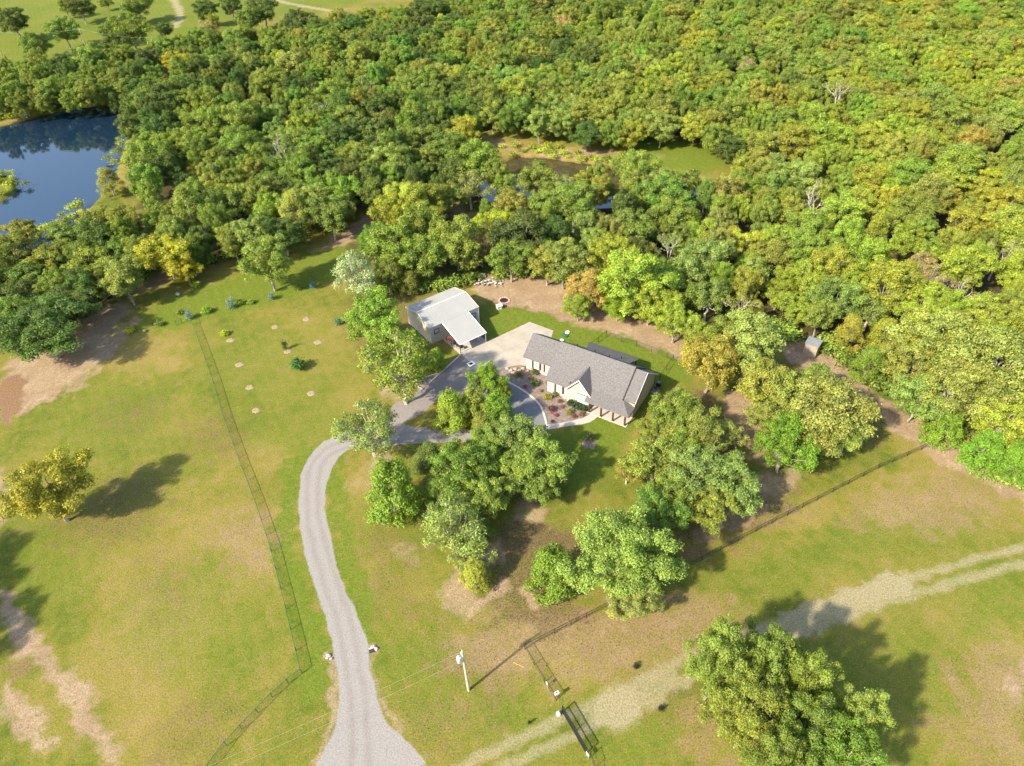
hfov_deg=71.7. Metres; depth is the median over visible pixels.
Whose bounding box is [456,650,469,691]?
utility pole
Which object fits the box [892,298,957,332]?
leafy tree
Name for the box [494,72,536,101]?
oak tree
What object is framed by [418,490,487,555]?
thin leaved tree
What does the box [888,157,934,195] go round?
oak tree
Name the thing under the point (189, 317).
shrub
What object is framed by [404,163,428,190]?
cedar tree
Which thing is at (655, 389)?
air conditioner
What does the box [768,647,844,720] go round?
oak tree
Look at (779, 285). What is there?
oak tree
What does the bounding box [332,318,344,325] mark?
shrub
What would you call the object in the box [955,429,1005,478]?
leafy tree
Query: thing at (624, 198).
oak tree
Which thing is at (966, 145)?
oak tree
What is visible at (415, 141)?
oak tree
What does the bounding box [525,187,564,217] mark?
oak tree
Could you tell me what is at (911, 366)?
oak tree
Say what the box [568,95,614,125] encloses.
oak tree
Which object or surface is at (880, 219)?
cedar tree
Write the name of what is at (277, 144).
bare tree
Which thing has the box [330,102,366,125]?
oak tree
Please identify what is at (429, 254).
oak tree
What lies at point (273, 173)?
oak tree
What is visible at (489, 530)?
cedar tree
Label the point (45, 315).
oak tree
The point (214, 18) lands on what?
leafy tree
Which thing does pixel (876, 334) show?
cedar tree
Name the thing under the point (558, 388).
window
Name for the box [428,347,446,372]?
cedar tree
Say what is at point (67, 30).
oak tree
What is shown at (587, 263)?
thin leaved tree
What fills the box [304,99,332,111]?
bare tree
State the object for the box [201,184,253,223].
leafy tree
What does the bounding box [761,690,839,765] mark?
oak tree
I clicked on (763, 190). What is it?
cedar tree
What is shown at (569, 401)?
boxwood
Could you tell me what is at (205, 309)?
shrub
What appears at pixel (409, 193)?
leafy tree
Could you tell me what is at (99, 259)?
oak tree
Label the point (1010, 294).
oak tree
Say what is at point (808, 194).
bare tree
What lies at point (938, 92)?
leafy tree
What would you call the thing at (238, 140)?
leafy tree
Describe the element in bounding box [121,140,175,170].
oak tree
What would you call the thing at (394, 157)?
oak tree
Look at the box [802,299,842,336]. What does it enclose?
oak tree
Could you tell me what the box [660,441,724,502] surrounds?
oak tree
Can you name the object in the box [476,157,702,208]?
pond water
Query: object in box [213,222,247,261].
oak tree
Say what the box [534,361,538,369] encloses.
window
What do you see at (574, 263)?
oak tree
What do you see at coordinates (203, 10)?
oak tree
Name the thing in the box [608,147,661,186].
leafy tree
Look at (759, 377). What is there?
oak tree
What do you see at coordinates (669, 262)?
oak tree
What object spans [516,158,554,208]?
oak tree
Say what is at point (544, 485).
oak tree
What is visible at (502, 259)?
oak tree
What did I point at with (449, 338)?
workbench
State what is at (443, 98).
oak tree
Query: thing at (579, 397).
window
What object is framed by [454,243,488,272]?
oak tree
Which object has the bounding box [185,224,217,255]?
oak tree
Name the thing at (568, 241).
oak tree
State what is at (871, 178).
oak tree
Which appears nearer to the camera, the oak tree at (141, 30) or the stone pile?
the stone pile
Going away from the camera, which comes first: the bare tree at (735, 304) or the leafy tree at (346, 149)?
the bare tree at (735, 304)
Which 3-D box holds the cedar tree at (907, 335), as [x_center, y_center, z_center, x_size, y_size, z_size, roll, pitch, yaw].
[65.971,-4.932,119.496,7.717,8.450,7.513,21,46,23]
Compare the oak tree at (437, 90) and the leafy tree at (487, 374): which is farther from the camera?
the oak tree at (437, 90)
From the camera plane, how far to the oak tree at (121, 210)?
154.96 m
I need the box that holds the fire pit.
[498,297,509,303]
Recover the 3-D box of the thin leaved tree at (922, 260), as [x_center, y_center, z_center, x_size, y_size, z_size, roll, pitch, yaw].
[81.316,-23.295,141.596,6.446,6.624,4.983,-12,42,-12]
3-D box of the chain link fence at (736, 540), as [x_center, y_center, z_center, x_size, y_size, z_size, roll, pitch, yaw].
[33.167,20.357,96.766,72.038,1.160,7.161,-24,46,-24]
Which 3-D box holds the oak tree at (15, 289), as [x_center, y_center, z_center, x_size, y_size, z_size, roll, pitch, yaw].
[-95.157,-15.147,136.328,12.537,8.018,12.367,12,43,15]
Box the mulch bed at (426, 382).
[418,375,435,388]
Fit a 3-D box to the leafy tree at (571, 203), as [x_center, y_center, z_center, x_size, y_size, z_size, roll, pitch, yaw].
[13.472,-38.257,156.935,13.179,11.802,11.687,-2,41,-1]
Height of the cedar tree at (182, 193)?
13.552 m
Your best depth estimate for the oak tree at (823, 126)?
177.31 m
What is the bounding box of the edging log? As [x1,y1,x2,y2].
[414,372,439,381]
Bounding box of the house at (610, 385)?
[523,333,657,426]
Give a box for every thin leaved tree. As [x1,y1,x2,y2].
[74,208,98,222]
[329,397,398,457]
[352,73,383,97]
[356,326,437,404]
[359,123,385,145]
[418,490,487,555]
[447,166,495,209]
[541,171,584,197]
[580,252,595,277]
[613,455,641,483]
[681,277,731,320]
[709,418,749,452]
[847,294,889,330]
[909,252,937,273]
[919,262,959,304]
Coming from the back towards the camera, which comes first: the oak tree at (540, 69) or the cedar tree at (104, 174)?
the oak tree at (540, 69)
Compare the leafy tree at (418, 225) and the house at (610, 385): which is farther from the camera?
the leafy tree at (418, 225)
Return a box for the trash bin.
[656,380,660,386]
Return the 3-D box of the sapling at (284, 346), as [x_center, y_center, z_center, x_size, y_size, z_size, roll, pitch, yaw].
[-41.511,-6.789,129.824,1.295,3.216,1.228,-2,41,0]
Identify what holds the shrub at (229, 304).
on the ground
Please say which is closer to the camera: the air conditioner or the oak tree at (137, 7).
the air conditioner
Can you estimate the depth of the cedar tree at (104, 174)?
176.40 m
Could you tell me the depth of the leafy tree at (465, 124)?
190.84 m
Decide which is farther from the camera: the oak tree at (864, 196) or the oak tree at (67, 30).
the oak tree at (67, 30)
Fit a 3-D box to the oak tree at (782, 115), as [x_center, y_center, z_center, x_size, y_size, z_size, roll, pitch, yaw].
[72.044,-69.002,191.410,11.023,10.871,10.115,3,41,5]
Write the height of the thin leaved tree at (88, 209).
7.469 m
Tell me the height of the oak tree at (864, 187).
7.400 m
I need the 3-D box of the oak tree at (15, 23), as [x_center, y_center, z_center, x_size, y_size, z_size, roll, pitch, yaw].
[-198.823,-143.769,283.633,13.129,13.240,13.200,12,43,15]
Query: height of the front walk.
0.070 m
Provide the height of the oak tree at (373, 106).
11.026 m
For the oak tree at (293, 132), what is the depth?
183.87 m
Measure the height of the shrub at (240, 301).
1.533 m
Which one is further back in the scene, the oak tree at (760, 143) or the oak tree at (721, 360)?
the oak tree at (760, 143)
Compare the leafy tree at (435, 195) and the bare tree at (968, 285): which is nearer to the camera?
the bare tree at (968, 285)
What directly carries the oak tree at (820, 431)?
on the ground
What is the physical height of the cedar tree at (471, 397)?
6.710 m
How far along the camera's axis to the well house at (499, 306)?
138.27 m
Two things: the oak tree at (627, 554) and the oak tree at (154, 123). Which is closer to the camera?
the oak tree at (627, 554)
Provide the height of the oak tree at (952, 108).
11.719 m
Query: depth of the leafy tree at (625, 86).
208.91 m
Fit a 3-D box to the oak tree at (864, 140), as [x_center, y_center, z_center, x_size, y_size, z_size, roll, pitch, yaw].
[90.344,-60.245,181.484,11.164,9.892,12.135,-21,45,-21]
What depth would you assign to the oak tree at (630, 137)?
188.65 m
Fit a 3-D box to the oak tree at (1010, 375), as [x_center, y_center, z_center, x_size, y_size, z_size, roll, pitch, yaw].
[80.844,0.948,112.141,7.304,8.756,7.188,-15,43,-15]
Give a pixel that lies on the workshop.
(453, 312)
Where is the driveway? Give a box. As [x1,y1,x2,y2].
[297,357,544,765]
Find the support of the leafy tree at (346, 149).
on the ground
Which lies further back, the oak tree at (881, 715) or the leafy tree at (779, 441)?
the leafy tree at (779, 441)
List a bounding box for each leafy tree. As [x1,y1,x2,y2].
[156,77,187,104]
[179,110,209,130]
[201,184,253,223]
[203,12,220,28]
[215,123,259,155]
[254,215,307,255]
[277,148,317,185]
[332,139,372,171]
[356,221,384,258]
[366,192,405,225]
[383,181,431,220]
[396,199,444,239]
[399,183,447,219]
[445,114,480,140]
[464,76,499,109]
[465,359,508,395]
[470,207,513,243]
[495,382,512,398]
[544,181,599,231]
[570,210,598,249]
[594,79,634,114]
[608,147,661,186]
[627,482,692,537]
[647,383,701,427]
[652,294,702,343]
[668,233,735,283]
[710,192,737,223]
[729,267,764,309]
[751,409,821,473]
[768,157,823,194]
[782,206,839,246]
[802,274,872,320]
[807,242,859,284]
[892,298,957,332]
[908,171,955,213]
[918,82,961,117]
[976,182,1023,213]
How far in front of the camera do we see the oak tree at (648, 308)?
128.56 m
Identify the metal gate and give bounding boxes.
[562,705,586,752]
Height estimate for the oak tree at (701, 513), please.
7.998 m
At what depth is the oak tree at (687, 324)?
123.92 m
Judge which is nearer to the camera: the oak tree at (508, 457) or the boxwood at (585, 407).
the oak tree at (508, 457)
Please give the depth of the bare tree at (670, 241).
143.77 m
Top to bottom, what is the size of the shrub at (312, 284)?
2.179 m
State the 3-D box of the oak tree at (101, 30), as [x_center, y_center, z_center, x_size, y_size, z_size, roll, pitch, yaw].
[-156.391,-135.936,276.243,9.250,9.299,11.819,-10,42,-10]
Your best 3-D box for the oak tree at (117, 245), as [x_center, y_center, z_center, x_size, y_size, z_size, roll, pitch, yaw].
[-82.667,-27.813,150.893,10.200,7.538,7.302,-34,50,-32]
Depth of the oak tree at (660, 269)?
132.51 m
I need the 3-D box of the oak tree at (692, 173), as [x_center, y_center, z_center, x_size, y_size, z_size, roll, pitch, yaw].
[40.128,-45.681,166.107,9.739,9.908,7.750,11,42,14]
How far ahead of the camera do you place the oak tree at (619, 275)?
128.59 m
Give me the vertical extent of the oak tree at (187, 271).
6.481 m
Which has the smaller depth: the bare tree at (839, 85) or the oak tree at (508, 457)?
the oak tree at (508, 457)
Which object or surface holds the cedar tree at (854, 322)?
on the ground
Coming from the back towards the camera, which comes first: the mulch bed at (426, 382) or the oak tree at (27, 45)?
the oak tree at (27, 45)
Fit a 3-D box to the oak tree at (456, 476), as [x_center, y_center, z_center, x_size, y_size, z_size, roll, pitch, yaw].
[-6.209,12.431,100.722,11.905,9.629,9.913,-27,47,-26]
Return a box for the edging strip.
[429,354,460,383]
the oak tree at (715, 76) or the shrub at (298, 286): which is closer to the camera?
the shrub at (298, 286)
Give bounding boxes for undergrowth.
[67,224,1023,493]
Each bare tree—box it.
[265,130,293,158]
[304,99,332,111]
[656,232,682,259]
[721,291,761,311]
[802,177,827,214]
[821,77,853,103]
[953,276,978,297]
[984,234,1019,280]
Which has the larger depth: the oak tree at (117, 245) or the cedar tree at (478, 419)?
the oak tree at (117, 245)
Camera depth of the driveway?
91.32 m
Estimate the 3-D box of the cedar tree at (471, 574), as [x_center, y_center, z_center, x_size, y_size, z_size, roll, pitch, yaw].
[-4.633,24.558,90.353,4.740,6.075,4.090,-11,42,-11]
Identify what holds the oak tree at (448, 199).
on the ground
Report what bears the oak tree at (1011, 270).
on the ground
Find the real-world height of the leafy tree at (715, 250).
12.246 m
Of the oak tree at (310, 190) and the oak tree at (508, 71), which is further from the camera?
the oak tree at (508, 71)
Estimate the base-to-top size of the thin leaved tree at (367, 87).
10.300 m
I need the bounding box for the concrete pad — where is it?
[462,322,552,369]
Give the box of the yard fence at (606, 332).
[592,331,673,380]
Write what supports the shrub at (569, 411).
on the garden bed at (537, 395)
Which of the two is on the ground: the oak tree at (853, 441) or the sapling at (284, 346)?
the oak tree at (853, 441)
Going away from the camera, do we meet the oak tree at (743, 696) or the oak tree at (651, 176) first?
the oak tree at (743, 696)
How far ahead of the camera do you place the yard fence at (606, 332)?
128.45 m
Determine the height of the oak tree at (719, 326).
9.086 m
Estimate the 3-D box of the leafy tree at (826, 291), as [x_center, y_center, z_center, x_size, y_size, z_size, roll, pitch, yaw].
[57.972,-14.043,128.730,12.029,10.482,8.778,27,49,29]
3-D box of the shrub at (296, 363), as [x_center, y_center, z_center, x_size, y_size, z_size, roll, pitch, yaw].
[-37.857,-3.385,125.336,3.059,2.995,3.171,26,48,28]
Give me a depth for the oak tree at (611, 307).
130.78 m
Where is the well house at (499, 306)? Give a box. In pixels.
[496,303,501,309]
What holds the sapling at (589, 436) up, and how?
on the planting ring at (587, 444)
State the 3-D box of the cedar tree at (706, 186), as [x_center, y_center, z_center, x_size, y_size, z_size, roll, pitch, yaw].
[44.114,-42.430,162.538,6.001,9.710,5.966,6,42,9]
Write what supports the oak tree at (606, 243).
on the ground
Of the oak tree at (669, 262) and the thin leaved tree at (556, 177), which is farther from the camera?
the thin leaved tree at (556, 177)
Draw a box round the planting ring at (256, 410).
[252,407,259,412]
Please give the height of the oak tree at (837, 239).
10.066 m
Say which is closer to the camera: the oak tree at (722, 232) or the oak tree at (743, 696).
the oak tree at (743, 696)
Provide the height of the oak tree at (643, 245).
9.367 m
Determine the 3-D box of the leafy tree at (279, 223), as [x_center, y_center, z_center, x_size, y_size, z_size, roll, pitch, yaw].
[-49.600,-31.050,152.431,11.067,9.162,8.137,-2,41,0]
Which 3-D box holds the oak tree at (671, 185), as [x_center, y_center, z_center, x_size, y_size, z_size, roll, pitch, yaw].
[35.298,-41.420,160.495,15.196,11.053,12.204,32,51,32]
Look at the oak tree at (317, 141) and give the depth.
181.99 m
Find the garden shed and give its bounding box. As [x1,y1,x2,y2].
[802,336,822,358]
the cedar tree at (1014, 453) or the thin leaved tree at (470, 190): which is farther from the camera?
the thin leaved tree at (470, 190)
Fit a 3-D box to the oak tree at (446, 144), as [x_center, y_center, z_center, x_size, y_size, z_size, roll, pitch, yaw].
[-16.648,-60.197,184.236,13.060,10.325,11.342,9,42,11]
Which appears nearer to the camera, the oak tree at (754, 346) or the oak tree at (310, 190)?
the oak tree at (754, 346)
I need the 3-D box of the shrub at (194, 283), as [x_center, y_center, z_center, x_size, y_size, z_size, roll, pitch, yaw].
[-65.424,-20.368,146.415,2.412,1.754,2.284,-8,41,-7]
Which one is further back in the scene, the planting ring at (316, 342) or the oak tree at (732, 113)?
the oak tree at (732, 113)
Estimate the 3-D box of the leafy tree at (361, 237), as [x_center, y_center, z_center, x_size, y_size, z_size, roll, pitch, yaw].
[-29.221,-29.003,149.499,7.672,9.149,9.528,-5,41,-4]
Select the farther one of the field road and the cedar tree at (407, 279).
the cedar tree at (407, 279)
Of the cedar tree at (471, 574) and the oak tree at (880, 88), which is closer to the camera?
the cedar tree at (471, 574)
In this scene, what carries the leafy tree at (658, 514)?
on the ground
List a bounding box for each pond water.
[0,106,125,248]
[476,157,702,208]
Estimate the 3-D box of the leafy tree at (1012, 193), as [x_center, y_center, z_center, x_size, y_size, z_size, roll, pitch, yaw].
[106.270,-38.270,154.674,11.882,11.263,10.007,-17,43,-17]
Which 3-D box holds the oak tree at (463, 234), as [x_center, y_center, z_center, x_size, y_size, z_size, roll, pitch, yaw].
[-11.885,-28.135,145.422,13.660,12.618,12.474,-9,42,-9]
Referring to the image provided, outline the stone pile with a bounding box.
[474,277,503,286]
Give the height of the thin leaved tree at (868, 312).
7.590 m
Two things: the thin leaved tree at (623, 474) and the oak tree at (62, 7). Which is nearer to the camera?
the thin leaved tree at (623, 474)
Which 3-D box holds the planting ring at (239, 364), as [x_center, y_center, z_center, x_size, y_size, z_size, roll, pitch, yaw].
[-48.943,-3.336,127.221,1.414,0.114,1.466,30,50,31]
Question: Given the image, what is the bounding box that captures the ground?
[0,0,1023,765]
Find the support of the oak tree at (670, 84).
on the ground
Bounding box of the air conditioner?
[651,386,659,393]
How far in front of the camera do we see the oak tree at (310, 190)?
159.62 m
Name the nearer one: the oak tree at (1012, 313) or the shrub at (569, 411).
the shrub at (569, 411)
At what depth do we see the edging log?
123.68 m
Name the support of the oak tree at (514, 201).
on the ground
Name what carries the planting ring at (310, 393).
on the ground
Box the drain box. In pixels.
[467,361,475,366]
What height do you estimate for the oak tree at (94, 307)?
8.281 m
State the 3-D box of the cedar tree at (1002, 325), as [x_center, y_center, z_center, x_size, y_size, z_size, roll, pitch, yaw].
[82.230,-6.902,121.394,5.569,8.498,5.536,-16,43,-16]
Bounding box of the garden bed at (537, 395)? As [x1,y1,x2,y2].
[499,366,588,423]
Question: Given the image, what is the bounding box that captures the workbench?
[446,335,453,344]
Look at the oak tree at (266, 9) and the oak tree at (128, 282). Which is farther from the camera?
the oak tree at (266, 9)
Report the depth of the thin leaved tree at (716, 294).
129.85 m
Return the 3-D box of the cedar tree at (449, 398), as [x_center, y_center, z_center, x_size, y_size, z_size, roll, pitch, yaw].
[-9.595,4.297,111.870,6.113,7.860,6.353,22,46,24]
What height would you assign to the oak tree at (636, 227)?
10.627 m
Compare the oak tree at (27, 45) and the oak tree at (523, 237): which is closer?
the oak tree at (523, 237)
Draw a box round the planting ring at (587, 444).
[582,438,595,448]
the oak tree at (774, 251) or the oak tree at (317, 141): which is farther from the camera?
the oak tree at (317, 141)
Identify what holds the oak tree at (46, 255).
on the ground
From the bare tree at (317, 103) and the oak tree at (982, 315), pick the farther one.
the bare tree at (317, 103)
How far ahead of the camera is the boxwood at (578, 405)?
115.95 m
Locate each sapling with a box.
[281,339,287,350]
[585,431,594,442]
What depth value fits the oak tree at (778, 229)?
143.50 m
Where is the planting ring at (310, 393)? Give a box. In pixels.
[307,391,315,395]
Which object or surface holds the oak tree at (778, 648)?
on the ground
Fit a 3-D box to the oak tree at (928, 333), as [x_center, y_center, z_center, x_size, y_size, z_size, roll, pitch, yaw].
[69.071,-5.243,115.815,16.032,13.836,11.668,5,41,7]
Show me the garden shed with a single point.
(812, 344)
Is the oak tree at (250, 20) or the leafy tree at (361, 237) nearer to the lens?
the leafy tree at (361, 237)
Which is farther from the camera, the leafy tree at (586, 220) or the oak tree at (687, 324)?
the leafy tree at (586, 220)
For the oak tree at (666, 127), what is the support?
on the ground
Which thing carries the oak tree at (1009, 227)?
on the ground
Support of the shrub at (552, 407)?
on the garden bed at (537, 395)
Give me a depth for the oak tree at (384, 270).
138.62 m
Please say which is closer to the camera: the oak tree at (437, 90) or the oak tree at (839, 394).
the oak tree at (839, 394)
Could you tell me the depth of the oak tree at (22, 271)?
140.90 m
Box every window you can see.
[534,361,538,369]
[556,384,561,392]
[577,394,587,404]
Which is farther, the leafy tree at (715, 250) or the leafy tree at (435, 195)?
the leafy tree at (435, 195)
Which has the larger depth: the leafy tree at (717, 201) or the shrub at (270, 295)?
the leafy tree at (717, 201)
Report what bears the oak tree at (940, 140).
on the ground
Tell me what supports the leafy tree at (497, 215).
on the ground
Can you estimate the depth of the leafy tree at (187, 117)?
195.46 m
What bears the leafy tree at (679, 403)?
on the ground
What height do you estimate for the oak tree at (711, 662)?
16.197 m
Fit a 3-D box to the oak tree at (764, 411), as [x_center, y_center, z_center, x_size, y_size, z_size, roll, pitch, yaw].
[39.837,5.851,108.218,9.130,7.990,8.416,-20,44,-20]
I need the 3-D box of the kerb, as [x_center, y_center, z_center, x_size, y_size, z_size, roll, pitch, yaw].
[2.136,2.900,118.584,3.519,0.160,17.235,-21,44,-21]
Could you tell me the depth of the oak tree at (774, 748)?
65.52 m
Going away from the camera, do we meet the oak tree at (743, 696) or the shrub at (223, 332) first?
the oak tree at (743, 696)
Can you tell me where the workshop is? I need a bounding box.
[405,287,486,353]
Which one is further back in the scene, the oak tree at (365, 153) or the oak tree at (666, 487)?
the oak tree at (365, 153)
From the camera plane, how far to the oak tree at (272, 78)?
220.48 m
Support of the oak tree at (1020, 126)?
on the ground
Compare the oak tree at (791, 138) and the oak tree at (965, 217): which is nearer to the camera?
the oak tree at (965, 217)
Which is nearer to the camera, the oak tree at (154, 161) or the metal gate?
the metal gate
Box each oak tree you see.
[0,7,29,36]
[0,219,44,246]
[0,227,45,267]
[0,262,47,295]
[0,277,41,316]
[0,293,47,330]
[0,293,89,363]
[16,31,53,58]
[19,240,89,274]
[41,283,110,326]
[42,15,81,49]
[42,219,80,244]
[55,0,70,18]
[55,245,124,290]
[63,0,97,23]
[69,214,114,249]
[90,203,145,240]
[96,0,115,9]
[96,253,144,305]
[97,21,114,38]
[99,236,137,257]
[101,10,153,50]
[118,0,154,14]
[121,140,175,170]
[125,151,175,194]
[135,113,180,140]
[147,82,185,108]
[154,21,174,37]
[166,254,204,284]
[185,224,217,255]
[190,0,218,19]
[192,104,227,138]
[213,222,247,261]
[216,0,242,21]
[220,99,260,134]
[228,214,276,252]
[232,176,280,216]
[233,7,263,29]
[244,0,278,26]
[248,170,284,187]
[253,70,289,102]
[268,125,310,157]
[297,133,335,156]
[300,182,335,225]
[302,190,347,240]
[313,77,352,105]
[318,123,355,153]
[322,174,362,215]
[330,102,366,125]
[335,161,361,197]
[352,141,386,163]
[357,175,398,208]
[359,93,392,117]
[360,220,419,272]
[367,141,412,179]
[374,257,406,294]
[402,124,442,156]
[403,232,451,280]
[423,213,483,270]
[424,80,451,99]
[424,130,469,160]
[425,95,452,111]
[427,437,502,502]
[434,183,463,217]
[447,137,501,190]
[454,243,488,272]
[477,99,509,133]
[483,238,535,282]
[484,63,524,90]
[485,208,551,263]
[487,450,535,496]
[490,185,529,215]
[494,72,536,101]
[512,455,560,504]
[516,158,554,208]
[524,64,557,100]
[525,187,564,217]
[527,106,553,143]
[528,241,569,285]
[539,214,576,244]
[542,238,589,289]
[553,502,689,599]
[558,235,581,255]
[560,292,593,320]
[563,267,607,310]
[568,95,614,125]
[568,118,602,151]
[587,231,636,274]
[594,247,679,316]
[600,287,634,320]
[605,569,665,621]
[606,71,638,90]
[610,188,635,237]
[613,207,656,243]
[616,119,649,147]
[617,236,666,262]
[617,435,690,480]
[622,280,687,325]
[630,171,697,212]
[634,415,670,441]
[639,471,701,521]
[640,259,685,302]
[643,109,684,147]
[645,93,679,129]
[645,167,670,193]
[645,195,698,232]
[649,425,705,465]
[650,256,683,272]
[651,220,690,252]
[656,74,679,94]
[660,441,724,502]
[667,167,701,196]
[678,332,742,392]
[680,319,709,342]
[682,611,749,706]
[685,476,740,537]
[695,447,763,518]
[696,667,796,754]
[697,70,741,89]
[701,93,747,130]
[701,226,736,262]
[703,311,752,345]
[721,228,765,262]
[722,304,787,378]
[733,356,790,407]
[735,69,774,98]
[738,130,776,156]
[739,613,807,714]
[739,720,806,765]
[740,255,771,291]
[743,393,805,433]
[748,236,794,275]
[759,223,795,263]
[759,277,797,309]
[761,106,802,133]
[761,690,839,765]
[768,364,828,420]
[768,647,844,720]
[773,291,812,323]
[774,405,842,457]
[776,123,824,161]
[782,227,826,274]
[784,371,883,451]
[787,101,827,145]
[791,258,826,301]
[794,361,831,396]
[799,118,857,147]
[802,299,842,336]
[803,710,892,765]
[811,237,850,272]
[818,188,868,228]
[827,680,895,752]
[832,415,871,455]
[833,233,893,279]
[837,126,884,160]
[839,185,887,219]
[850,185,876,207]
[851,163,894,192]
[858,78,894,102]
[860,259,929,316]
[863,93,911,123]
[878,335,940,388]
[879,258,925,290]
[880,307,992,380]
[884,190,945,230]
[887,372,949,421]
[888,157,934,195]
[906,280,953,314]
[911,132,961,166]
[916,355,1017,425]
[926,100,971,132]
[927,147,985,188]
[930,323,1023,403]
[931,243,998,292]
[933,140,987,170]
[945,202,995,240]
[954,291,1010,328]
[968,387,1023,447]
[969,113,1014,140]
[982,99,1023,143]
[985,205,1023,256]
[985,287,1023,317]
[991,299,1023,331]
[993,249,1023,287]
[999,161,1023,203]
[999,365,1023,397]
[1013,108,1023,132]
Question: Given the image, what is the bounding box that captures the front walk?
[547,414,597,429]
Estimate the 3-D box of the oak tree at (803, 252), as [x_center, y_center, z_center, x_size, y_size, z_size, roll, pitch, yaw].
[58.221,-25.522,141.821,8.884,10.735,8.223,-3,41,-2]
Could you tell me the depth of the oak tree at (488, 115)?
199.39 m
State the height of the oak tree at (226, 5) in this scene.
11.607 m
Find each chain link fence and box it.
[191,321,301,765]
[524,439,937,697]
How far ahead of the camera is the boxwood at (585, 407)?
115.68 m
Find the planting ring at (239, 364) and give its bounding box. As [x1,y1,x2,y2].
[235,362,243,366]
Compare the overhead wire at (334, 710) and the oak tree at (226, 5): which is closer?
the overhead wire at (334, 710)
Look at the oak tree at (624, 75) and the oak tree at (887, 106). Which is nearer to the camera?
the oak tree at (887, 106)
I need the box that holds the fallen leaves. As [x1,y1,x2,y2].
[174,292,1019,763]
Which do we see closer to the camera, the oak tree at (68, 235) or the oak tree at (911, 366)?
the oak tree at (911, 366)
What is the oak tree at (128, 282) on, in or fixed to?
on the ground
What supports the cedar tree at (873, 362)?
on the ground
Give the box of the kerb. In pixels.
[497,376,547,431]
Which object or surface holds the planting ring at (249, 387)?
on the ground
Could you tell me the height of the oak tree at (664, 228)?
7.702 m
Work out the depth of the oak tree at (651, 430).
107.46 m
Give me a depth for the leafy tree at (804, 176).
163.88 m
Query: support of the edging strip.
on the ground
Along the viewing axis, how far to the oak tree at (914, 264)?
133.25 m
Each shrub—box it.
[123,326,135,334]
[153,319,162,326]
[183,309,193,320]
[189,281,200,287]
[201,305,211,313]
[219,329,228,336]
[225,296,235,309]
[235,298,245,304]
[246,298,253,304]
[267,292,275,299]
[287,356,305,370]
[294,284,303,290]
[308,281,315,289]
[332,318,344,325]
[514,371,521,377]
[529,368,538,374]
[531,378,539,386]
[541,393,551,399]
[547,404,555,412]
[565,408,573,414]
[658,705,664,712]
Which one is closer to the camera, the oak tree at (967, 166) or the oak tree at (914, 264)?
the oak tree at (914, 264)
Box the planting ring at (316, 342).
[313,340,321,344]
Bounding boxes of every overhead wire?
[212,654,455,764]
[237,664,454,764]
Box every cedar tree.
[19,109,30,118]
[96,166,128,198]
[170,184,210,234]
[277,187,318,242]
[362,454,421,527]
[399,270,422,296]
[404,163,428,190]
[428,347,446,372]
[433,387,471,437]
[457,556,492,594]
[458,385,485,425]
[469,514,496,541]
[471,410,491,435]
[481,388,516,429]
[522,541,578,608]
[690,178,715,217]
[745,185,773,225]
[830,312,865,354]
[847,344,886,386]
[862,316,897,349]
[863,210,891,250]
[883,332,918,377]
[904,149,922,172]
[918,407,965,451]
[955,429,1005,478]
[976,322,1008,365]
[988,439,1023,488]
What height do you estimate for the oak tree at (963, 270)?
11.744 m
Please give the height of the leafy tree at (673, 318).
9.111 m
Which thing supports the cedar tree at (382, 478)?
on the ground
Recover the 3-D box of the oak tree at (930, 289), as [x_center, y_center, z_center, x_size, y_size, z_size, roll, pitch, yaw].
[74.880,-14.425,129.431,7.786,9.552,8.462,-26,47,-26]
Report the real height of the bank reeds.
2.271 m
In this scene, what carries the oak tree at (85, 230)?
on the ground
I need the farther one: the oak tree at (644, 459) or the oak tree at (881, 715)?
the oak tree at (644, 459)
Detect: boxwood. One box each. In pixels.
[567,398,574,407]
[576,403,584,410]
[579,404,587,412]
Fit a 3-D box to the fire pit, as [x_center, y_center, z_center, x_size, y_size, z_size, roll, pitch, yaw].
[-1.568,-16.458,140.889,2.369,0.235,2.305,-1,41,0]
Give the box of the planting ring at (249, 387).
[245,384,253,389]
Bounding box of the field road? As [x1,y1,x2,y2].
[434,539,1023,765]
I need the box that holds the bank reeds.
[0,99,660,233]
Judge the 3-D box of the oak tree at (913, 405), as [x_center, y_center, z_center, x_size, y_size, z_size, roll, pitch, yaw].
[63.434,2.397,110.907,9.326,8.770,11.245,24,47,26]
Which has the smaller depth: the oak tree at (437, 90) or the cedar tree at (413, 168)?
the cedar tree at (413, 168)
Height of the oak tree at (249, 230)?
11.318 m
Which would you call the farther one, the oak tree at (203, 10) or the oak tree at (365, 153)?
the oak tree at (203, 10)

